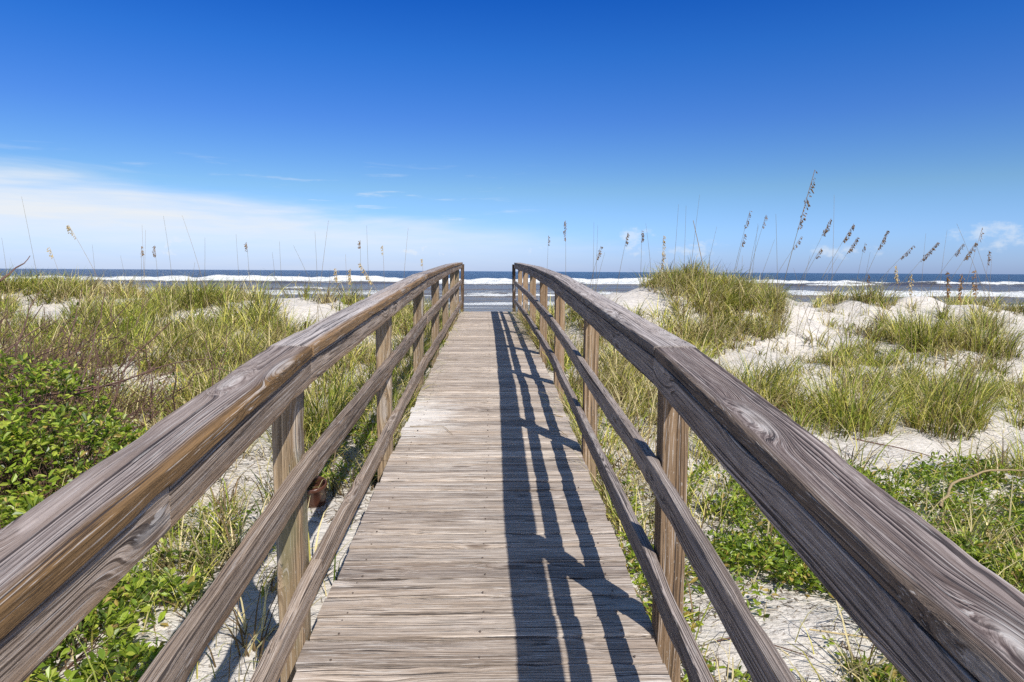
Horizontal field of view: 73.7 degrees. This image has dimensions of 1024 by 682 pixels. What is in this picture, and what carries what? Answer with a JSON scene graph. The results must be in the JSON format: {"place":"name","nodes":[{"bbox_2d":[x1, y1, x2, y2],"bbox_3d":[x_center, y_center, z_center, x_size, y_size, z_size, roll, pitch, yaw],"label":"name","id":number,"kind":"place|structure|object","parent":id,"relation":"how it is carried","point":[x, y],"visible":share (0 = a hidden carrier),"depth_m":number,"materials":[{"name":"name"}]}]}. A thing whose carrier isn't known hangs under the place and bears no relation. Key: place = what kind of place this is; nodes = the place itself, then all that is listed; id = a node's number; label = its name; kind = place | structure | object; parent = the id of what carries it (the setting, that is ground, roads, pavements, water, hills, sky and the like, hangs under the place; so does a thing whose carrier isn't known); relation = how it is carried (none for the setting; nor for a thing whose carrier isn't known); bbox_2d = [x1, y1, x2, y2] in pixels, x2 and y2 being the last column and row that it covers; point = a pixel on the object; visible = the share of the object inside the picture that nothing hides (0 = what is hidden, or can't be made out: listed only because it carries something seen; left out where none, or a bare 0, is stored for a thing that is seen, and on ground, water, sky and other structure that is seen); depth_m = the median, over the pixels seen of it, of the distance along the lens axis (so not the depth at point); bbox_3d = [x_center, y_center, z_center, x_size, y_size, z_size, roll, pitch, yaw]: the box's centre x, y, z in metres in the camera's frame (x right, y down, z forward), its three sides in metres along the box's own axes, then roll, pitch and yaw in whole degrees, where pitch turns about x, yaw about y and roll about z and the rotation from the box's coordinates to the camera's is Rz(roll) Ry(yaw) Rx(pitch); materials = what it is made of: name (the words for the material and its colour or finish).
{"place":"outdoors","nodes":[
{"label":"outdoors","id":0,"kind":"place"},
{"bbox_2d":[327,301,694,547],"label":"edge grass","id":1,"kind":"structure","parent":0,"point":[608,507],"depth_m":5.21,"materials":[{"name":"green plant"}]},
{"bbox_2d":[0,283,1023,681],"bbox_3d":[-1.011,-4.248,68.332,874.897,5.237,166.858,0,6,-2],"label":"ground","id":2,"kind":"structure","parent":0,"point":[786,621],"depth_m":4.61,"materials":[{"name":"beige sand"}]},
{"bbox_2d":[22,201,47,331],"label":"sea oat","id":3,"kind":"object","parent":2,"relation":"on","point":[35,267],"visible":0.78,"depth_m":8.28,"materials":[{"name":"plant"}]},
{"bbox_2d":[47,248,72,324],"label":"sea oat","id":4,"kind":"object","parent":2,"relation":"on","point":[58,271],"visible":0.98,"depth_m":9.27,"materials":[{"name":"plant"}]},
{"bbox_2d":[0,349,159,565],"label":"leafy shrub","id":5,"kind":"object","parent":2,"relation":"on","point":[32,449],"visible":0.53,"depth_m":3.97,"materials":[{"name":"green plant"}]},
{"bbox_2d":[66,225,117,325],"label":"sea oat","id":6,"kind":"object","parent":2,"relation":"on","point":[69,229],"visible":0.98,"depth_m":8.77,"materials":[{"name":"plant"}]},
{"bbox_2d":[24,565,207,681],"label":"leafy shrub","id":7,"kind":"object","parent":2,"relation":"on","point":[110,614],"visible":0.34,"depth_m":2.65,"materials":[{"name":"green plant"}]},
{"bbox_2d":[140,246,143,299],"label":"sea oat","id":8,"kind":"object","parent":2,"relation":"on","point":[142,251],"visible":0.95,"depth_m":10.75,"materials":[{"name":"beige plant"}]},
{"bbox_2d":[152,246,159,291],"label":"sea oat","id":9,"kind":"object","parent":2,"relation":"on","point":[155,256],"visible":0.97,"depth_m":10.75,"materials":[{"name":"brown plant"}]},
{"bbox_2d":[0,256,319,480],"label":"twiggy bush","id":10,"kind":"object","parent":2,"relation":"on","point":[114,383],"visible":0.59,"depth_m":5.35,"materials":[{"name":"brown plant"}]},
{"bbox_2d":[143,282,193,303],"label":"grass tussock","id":11,"kind":"object","parent":2,"relation":"on","point":[167,293],"depth_m":12.13,"materials":[{"name":"green plant"}]},
{"bbox_2d":[163,216,174,312],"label":"sea oat","id":12,"kind":"object","parent":2,"relation":"on","point":[171,273],"visible":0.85,"depth_m":9.37,"materials":[{"name":"brown plant"}]},
{"bbox_2d":[118,350,243,418],"bbox_3d":[-2.833,0.365,6.003,1.342,0.590,1.293,0,6,-2],"label":"grass tussock","id":13,"kind":"object","parent":2,"relation":"on","point":[185,393],"depth_m":5.87,"materials":[{"name":"green plant"}]},
{"bbox_2d":[182,216,211,324],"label":"sea oat","id":14,"kind":"object","parent":2,"relation":"on","point":[201,276],"visible":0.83,"depth_m":8.90,"materials":[{"name":"plant"}]},
{"bbox_2d":[119,502,276,681],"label":"ground cover","id":15,"kind":"object","parent":2,"relation":"on","point":[186,552],"visible":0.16,"depth_m":3.45,"materials":[{"name":"green plant"}]},
{"bbox_2d":[176,344,256,392],"bbox_3d":[-2.462,0.338,6.247,1.270,0.601,1.326,0,6,-2],"label":"grass tussock","id":16,"kind":"object","parent":2,"relation":"on","point":[213,371],"depth_m":6.13,"materials":[{"name":"green plant"}]},
{"bbox_2d":[0,263,469,681],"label":"dune grass","id":17,"kind":"structure","parent":2,"relation":"on","point":[186,326],"depth_m":7.62,"materials":[{"name":"green plant"}]},
{"bbox_2d":[307,476,326,507],"bbox_3d":[-1.207,0.930,4.134,0.176,0.194,0.190,0,6,-2],"label":"pot","id":18,"kind":"object","parent":2,"relation":"on","point":[317,495],"visible":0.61,"depth_m":4.09,"materials":[{"name":"brown ceramic"}]},
{"bbox_2d":[316,220,328,319],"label":"sea oat","id":19,"kind":"object","parent":2,"relation":"on","point":[321,276],"visible":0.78,"depth_m":8.76,"materials":[{"name":"brown plant"}]},
{"bbox_2d":[333,269,340,308],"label":"sea oat","id":20,"kind":"object","parent":2,"relation":"on","point":[335,278],"visible":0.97,"depth_m":8.89,"materials":[{"name":"plant"}]},
{"bbox_2d":[347,270,351,293],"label":"sea oat","id":21,"kind":"object","parent":2,"relation":"on","point":[349,278],"visible":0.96,"depth_m":8.93,"materials":[{"name":"plant"}]},
{"bbox_2d":[303,347,399,442],"bbox_3d":[-1.484,0.411,5.459,1.379,0.712,1.373,0,6,-2],"label":"grass tussock","id":22,"kind":"object","parent":2,"relation":"on","point":[329,413],"depth_m":5.39,"materials":[{"name":"green plant"}]},
{"bbox_2d":[357,241,361,299],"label":"sea oat","id":23,"kind":"object","parent":2,"relation":"on","point":[360,262],"visible":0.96,"depth_m":10.84,"materials":[{"name":"beige plant"}]},
{"bbox_2d":[308,340,445,488],"bbox_3d":[-1.152,0.452,7.243,0.634,0.510,6.126,0,6,1],"label":"ground cover","id":24,"kind":"object","parent":2,"relation":"on","point":[368,436],"visible":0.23,"depth_m":5.03,"materials":[{"name":"green plant"}]},
{"bbox_2d":[358,263,400,338],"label":"sea oat","id":25,"kind":"object","parent":2,"relation":"on","point":[368,278],"visible":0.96,"depth_m":9.08,"materials":[{"name":"plant"}]},
{"bbox_2d":[0,262,1023,681],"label":"boardwalk","id":26,"kind":"structure","parent":2,"relation":"on","point":[484,544],"depth_m":2.27,"materials":[{"name":"wood"}]},
{"bbox_2d":[0,281,1023,681],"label":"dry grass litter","id":27,"kind":"object","parent":2,"relation":"on","point":[598,471],"visible":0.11,"depth_m":4.65,"materials":[{"name":"beige plant"}]},
{"bbox_2d":[42,403,1002,681],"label":"plant litter","id":28,"kind":"object","parent":2,"relation":"on","point":[616,537],"visible":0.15,"depth_m":3.95,"materials":[{"name":"brown plant"}]},
{"bbox_2d":[590,247,602,284],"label":"sea oat","id":29,"kind":"object","parent":2,"relation":"on","point":[598,254],"visible":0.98,"depth_m":10.97,"materials":[{"name":"brown plant"}]},
{"bbox_2d":[616,233,628,294],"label":"sea oat","id":30,"kind":"object","parent":2,"relation":"on","point":[626,242],"visible":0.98,"depth_m":10.46,"materials":[{"name":"brown plant"}]},
{"bbox_2d":[547,357,726,681],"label":"ground cover","id":31,"kind":"object","parent":2,"relation":"on","point":[640,581],"visible":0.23,"depth_m":3.30,"materials":[{"name":"green plant"}]},
{"bbox_2d":[640,231,643,281],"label":"sea oat","id":32,"kind":"object","parent":2,"relation":"on","point":[641,250],"visible":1,"depth_m":10.75,"materials":[{"name":"brown plant"}]},
{"bbox_2d":[660,236,665,288],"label":"sea oat","id":33,"kind":"object","parent":2,"relation":"on","point":[663,255],"visible":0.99,"depth_m":10.38,"materials":[{"name":"plant"}]},
{"bbox_2d":[664,300,741,348],"bbox_3d":[2.574,-0.204,9.036,1.146,0.647,1.240,-2,6,-24],"label":"grass tussock","id":34,"kind":"object","parent":2,"relation":"on","point":[713,334],"depth_m":9.00,"materials":[{"name":"green plant"}]},
{"bbox_2d":[693,220,720,365],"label":"sea oat","id":35,"kind":"object","parent":2,"relation":"on","point":[709,299],"visible":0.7,"depth_m":6.03,"materials":[{"name":"brown plant"}]},
{"bbox_2d":[738,278,739,352],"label":"sea oat","id":36,"kind":"object","parent":2,"relation":"on","point":[739,311],"visible":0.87,"depth_m":8.66,"materials":[{"name":"plant"}]},
{"bbox_2d":[733,234,746,287],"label":"sea oat","id":37,"kind":"object","parent":2,"relation":"on","point":[743,242],"visible":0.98,"depth_m":10.62,"materials":[{"name":"brown plant"}]},
{"bbox_2d":[732,211,751,281],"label":"sea oat","id":38,"kind":"object","parent":2,"relation":"on","point":[742,237],"visible":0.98,"depth_m":10.49,"materials":[{"name":"brown plant"}]},
{"bbox_2d":[746,216,767,283],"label":"sea oat","id":39,"kind":"object","parent":2,"relation":"on","point":[757,243],"visible":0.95,"depth_m":10.78,"materials":[{"name":"brown plant"}]},
{"bbox_2d":[717,637,812,657],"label":"twig","id":40,"kind":"object","parent":2,"relation":"on","point":[718,640],"visible":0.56,"depth_m":2.88,"materials":[{"name":"brown wood"}]},
{"bbox_2d":[717,340,814,408],"bbox_3d":[2.562,0.340,6.990,1.365,0.732,1.344,0,6,-2],"label":"grass tussock","id":41,"kind":"object","parent":2,"relation":"on","point":[763,385],"depth_m":7.03,"materials":[{"name":"green plant"}]},
{"bbox_2d":[516,254,1023,681],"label":"dune grass","id":42,"kind":"structure","parent":2,"relation":"on","point":[619,376],"depth_m":7.38,"materials":[{"name":"green plant"}]},
{"bbox_2d":[776,231,777,376],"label":"sea oat","id":43,"kind":"object","parent":2,"relation":"on","point":[777,303],"visible":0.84,"depth_m":7.25,"materials":[{"name":"brown plant"}]},
{"bbox_2d":[650,460,906,681],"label":"ground cover","id":44,"kind":"object","parent":2,"relation":"on","point":[734,550],"visible":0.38,"depth_m":3.54,"materials":[{"name":"green plant"}]},
{"bbox_2d":[755,236,802,315],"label":"sea oat","id":45,"kind":"object","parent":2,"relation":"on","point":[782,265],"visible":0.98,"depth_m":9.82,"materials":[{"name":"brown plant"}]},
{"bbox_2d":[758,170,816,393],"bbox_3d":[2.507,-0.382,6.253,0.492,2.334,0.070,0,6,-2],"label":"sea oat","id":46,"kind":"object","parent":2,"relation":"on","point":[807,202],"visible":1,"depth_m":6.19,"materials":[{"name":"brown plant"}]},
{"bbox_2d":[794,257,809,355],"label":"sea oat","id":47,"kind":"object","parent":2,"relation":"on","point":[798,313],"visible":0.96,"depth_m":9.38,"materials":[{"name":"beige plant"}]},
{"bbox_2d":[794,271,814,356],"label":"sea oat","id":48,"kind":"object","parent":2,"relation":"on","point":[807,319],"visible":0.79,"depth_m":8.52,"materials":[{"name":"plant"}]},
{"bbox_2d":[778,219,831,339],"bbox_3d":[4.105,-0.840,9.565,0.692,1.741,0.086,0,6,-2],"label":"sea oat","id":49,"kind":"object","parent":2,"relation":"on","point":[826,230],"visible":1,"depth_m":9.50,"materials":[{"name":"brown plant"}]},
{"bbox_2d":[792,249,822,306],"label":"sea oat","id":50,"kind":"object","parent":2,"relation":"on","point":[821,251],"visible":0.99,"depth_m":10.28,"materials":[{"name":"brown plant"}]},
{"bbox_2d":[802,258,836,336],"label":"sea oat","id":51,"kind":"object","parent":2,"relation":"on","point":[813,302],"visible":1,"depth_m":9.75,"materials":[{"name":"brown plant"}]},
{"bbox_2d":[797,225,854,334],"bbox_3d":[4.452,-0.845,9.689,0.769,1.631,0.079,0,6,-2],"label":"sea oat","id":52,"kind":"object","parent":2,"relation":"on","point":[849,233],"visible":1,"depth_m":9.64,"materials":[{"name":"brown plant"}]},
{"bbox_2d":[828,228,833,334],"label":"sea oat","id":53,"kind":"object","parent":2,"relation":"on","point":[831,283],"visible":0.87,"depth_m":9.05,"materials":[{"name":"brown plant"}]},
{"bbox_2d":[809,237,859,325],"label":"sea oat","id":54,"kind":"object","parent":2,"relation":"on","point":[839,265],"visible":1,"depth_m":10.05,"materials":[{"name":"plant"}]},
{"bbox_2d":[809,628,868,638],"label":"twig","id":55,"kind":"object","parent":2,"relation":"on","point":[837,633],"visible":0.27,"depth_m":2.89,"materials":[{"name":"wood"}]},
{"bbox_2d":[851,244,866,321],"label":"sea oat","id":56,"kind":"object","parent":2,"relation":"on","point":[857,277],"visible":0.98,"depth_m":11.13,"materials":[{"name":"brown plant"}]},
{"bbox_2d":[769,346,955,444],"bbox_3d":[3.276,0.453,6.593,1.753,0.864,1.648,-3,7,-33],"label":"grass tussock","id":57,"kind":"object","parent":2,"relation":"on","point":[869,425],"depth_m":6.42,"materials":[{"name":"green plant"}]},
{"bbox_2d":[839,231,889,345],"bbox_3d":[4.957,-0.710,9.614,0.629,1.677,0.084,0,6,-2],"label":"sea oat","id":58,"kind":"object","parent":2,"relation":"on","point":[883,240],"visible":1,"depth_m":9.55,"materials":[{"name":"brown plant"}]},
{"bbox_2d":[863,274,870,334],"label":"sea oat","id":59,"kind":"object","parent":2,"relation":"on","point":[867,296],"visible":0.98,"depth_m":10.10,"materials":[{"name":"plant"}]},
{"bbox_2d":[845,278,912,308],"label":"grass tussock","id":60,"kind":"object","parent":2,"relation":"on","point":[874,300],"depth_m":12.10,"materials":[{"name":"green plant"}]},
{"bbox_2d":[844,245,914,335],"bbox_3d":[5.459,-0.731,10.152,1.008,1.379,0.084,0,6,-2],"label":"sea oat","id":61,"kind":"object","parent":2,"relation":"on","point":[911,248],"visible":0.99,"depth_m":10.13,"materials":[{"name":"brown plant"}]},
{"bbox_2d":[894,265,899,361],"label":"sea oat","id":62,"kind":"object","parent":2,"relation":"on","point":[896,276],"visible":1,"depth_m":8.68,"materials":[{"name":"plant"}]},
{"bbox_2d":[853,438,944,459],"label":"twig","id":63,"kind":"object","parent":2,"relation":"on","point":[890,446],"visible":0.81,"depth_m":5.98,"materials":[{"name":"brown wood"}]},
{"bbox_2d":[872,242,939,323],"bbox_3d":[5.797,-0.749,10.130,1.029,1.432,0.083,0,6,-2],"label":"sea oat","id":64,"kind":"object","parent":2,"relation":"on","point":[935,245],"visible":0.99,"depth_m":10.09,"materials":[{"name":"plant"}]},
{"bbox_2d":[906,275,913,352],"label":"sea oat","id":65,"kind":"object","parent":2,"relation":"on","point":[911,278],"visible":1,"depth_m":8.75,"materials":[{"name":"plant"}]},
{"bbox_2d":[853,288,999,351],"bbox_3d":[5.755,-0.274,9.581,1.834,0.928,1.915,0,6,-2],"label":"grass tussock","id":66,"kind":"object","parent":2,"relation":"on","point":[919,334],"depth_m":9.47,"materials":[{"name":"green plant"}]},
{"bbox_2d":[843,451,1023,593],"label":"ground cover","id":67,"kind":"object","parent":2,"relation":"on","point":[960,473],"visible":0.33,"depth_m":4.75,"materials":[{"name":"green plant"}]},
{"bbox_2d":[939,469,1023,508],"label":"twig","id":68,"kind":"object","parent":67,"relation":"on","point":[952,484],"visible":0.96,"depth_m":4.86,"materials":[{"name":"brown wood"}]},
{"bbox_2d":[908,243,964,331],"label":"sea oat","id":69,"kind":"object","parent":2,"relation":"on","point":[959,249],"visible":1,"depth_m":9.74,"materials":[{"name":"brown plant"}]},
{"bbox_2d":[865,350,1022,445],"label":"grass tussock","id":70,"kind":"object","parent":2,"relation":"on","point":[953,409],"depth_m":6.70,"materials":[{"name":"green plant"}]},
{"bbox_2d":[940,272,951,360],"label":"sea oat","id":71,"kind":"object","parent":2,"relation":"on","point":[948,289],"visible":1,"depth_m":8.61,"materials":[{"name":"brown plant"}]},
{"bbox_2d":[914,242,977,345],"bbox_3d":[6.066,-0.632,9.542,0.822,1.512,0.075,0,6,-2],"label":"sea oat","id":72,"kind":"object","parent":2,"relation":"on","point":[974,245],"visible":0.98,"depth_m":9.49,"materials":[{"name":"brown plant"}]},
{"bbox_2d":[957,275,964,363],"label":"sea oat","id":73,"kind":"object","parent":2,"relation":"on","point":[960,288],"visible":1,"depth_m":8.56,"materials":[{"name":"brown plant"}]},
{"bbox_2d":[955,227,983,326],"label":"sea oat","id":74,"kind":"object","parent":2,"relation":"on","point":[970,268],"visible":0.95,"depth_m":10.13,"materials":[{"name":"plant"}]},
{"bbox_2d":[924,302,1023,360],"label":"grass tussock","id":75,"kind":"object","parent":2,"relation":"on","point":[1014,343],"depth_m":8.98,"materials":[{"name":"green plant"}]},
{"bbox_2d":[971,271,978,379],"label":"sea oat","id":76,"kind":"object","parent":2,"relation":"on","point":[973,285],"visible":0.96,"depth_m":7.71,"materials":[{"name":"brown plant"}]},
{"bbox_2d":[957,225,1009,383],"bbox_3d":[5.369,-0.335,7.766,0.783,1.973,0.012,0,6,-1],"label":"sea oat","id":77,"kind":"object","parent":2,"relation":"on","point":[990,310],"visible":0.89,"depth_m":7.78,"materials":[{"name":"beige plant"}]},
{"bbox_2d":[977,251,990,328],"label":"sea oat","id":78,"kind":"object","parent":2,"relation":"on","point":[986,273],"visible":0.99,"depth_m":10.32,"materials":[{"name":"brown plant"}]},
{"bbox_2d":[986,260,991,344],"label":"sea oat","id":79,"kind":"object","parent":2,"relation":"on","point":[988,308],"visible":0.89,"depth_m":8.79,"materials":[{"name":"brown plant"}]},
{"bbox_2d":[976,245,1023,400],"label":"sea oat","id":80,"kind":"object","parent":2,"relation":"on","point":[1004,331],"visible":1,"depth_m":6.82,"materials":[{"name":"beige plant"}]},
{"bbox_2d":[1009,312,1012,381],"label":"sea oat","id":81,"kind":"object","parent":2,"relation":"on","point":[1010,346],"visible":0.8,"depth_m":7.44,"materials":[{"name":"beige plant"}]},
{"bbox_2d":[0,269,1023,313],"bbox_3d":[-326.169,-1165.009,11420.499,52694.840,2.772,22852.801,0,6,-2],"label":"sea","id":82,"kind":"structure","parent":0,"point":[487,290],"depth_m":222.34,"materials":[{"name":"liquid"}]},
{"bbox_2d":[0,0,1023,273],"label":"sky","id":83,"kind":"structure","parent":0,"point":[472,131],"materials":[{"name":"blue"}]},
{"bbox_2d":[578,258,1023,393],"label":"dune grass","id":84,"kind":"structure","parent":0,"point":[767,319],"depth_m":10.07,"materials":[{"name":"green plant"}]}
]}

